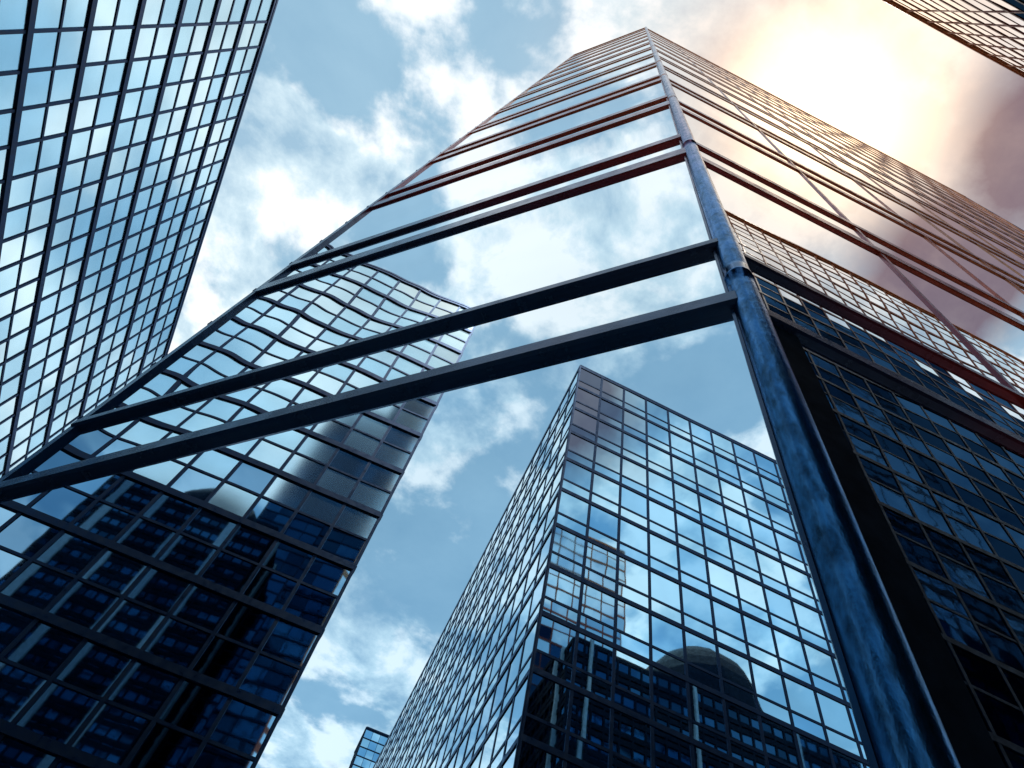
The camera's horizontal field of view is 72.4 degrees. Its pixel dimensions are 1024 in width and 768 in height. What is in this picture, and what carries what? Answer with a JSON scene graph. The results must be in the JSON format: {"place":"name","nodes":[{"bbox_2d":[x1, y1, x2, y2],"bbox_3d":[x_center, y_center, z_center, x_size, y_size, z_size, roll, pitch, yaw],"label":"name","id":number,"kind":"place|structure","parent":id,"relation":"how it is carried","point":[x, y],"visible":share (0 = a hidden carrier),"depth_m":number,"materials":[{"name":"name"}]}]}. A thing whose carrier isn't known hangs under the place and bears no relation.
{"place":"outdoors","nodes":[
{"label":"outdoors","id":0,"kind":"place"},
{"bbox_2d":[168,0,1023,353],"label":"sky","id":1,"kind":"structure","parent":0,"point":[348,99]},
{"label":"ground","id":2,"kind":"structure","parent":0,"visible":0},
{"bbox_2d":[0,0,278,477],"bbox_3d":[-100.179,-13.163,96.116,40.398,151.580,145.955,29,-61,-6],"label":"glass office tower","id":3,"kind":"structure","parent":2,"relation":"on","point":[120,120],"depth_m":121.95,"materials":[{"name":"blue glass"}]},
{"bbox_2d":[0,27,1023,767],"bbox_3d":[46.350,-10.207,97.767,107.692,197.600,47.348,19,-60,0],"label":"glass skyscraper","id":4,"kind":"structure","parent":2,"relation":"on","point":[644,397],"depth_m":10.30,"materials":[{"name":"glass"}]},
{"bbox_2d":[882,0,1023,77],"bbox_3d":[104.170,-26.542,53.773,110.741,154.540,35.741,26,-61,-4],"label":"curtain wall tower","id":5,"kind":"structure","parent":2,"relation":"on","point":[993,30],"depth_m":111.14,"materials":[{"name":"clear glass"}]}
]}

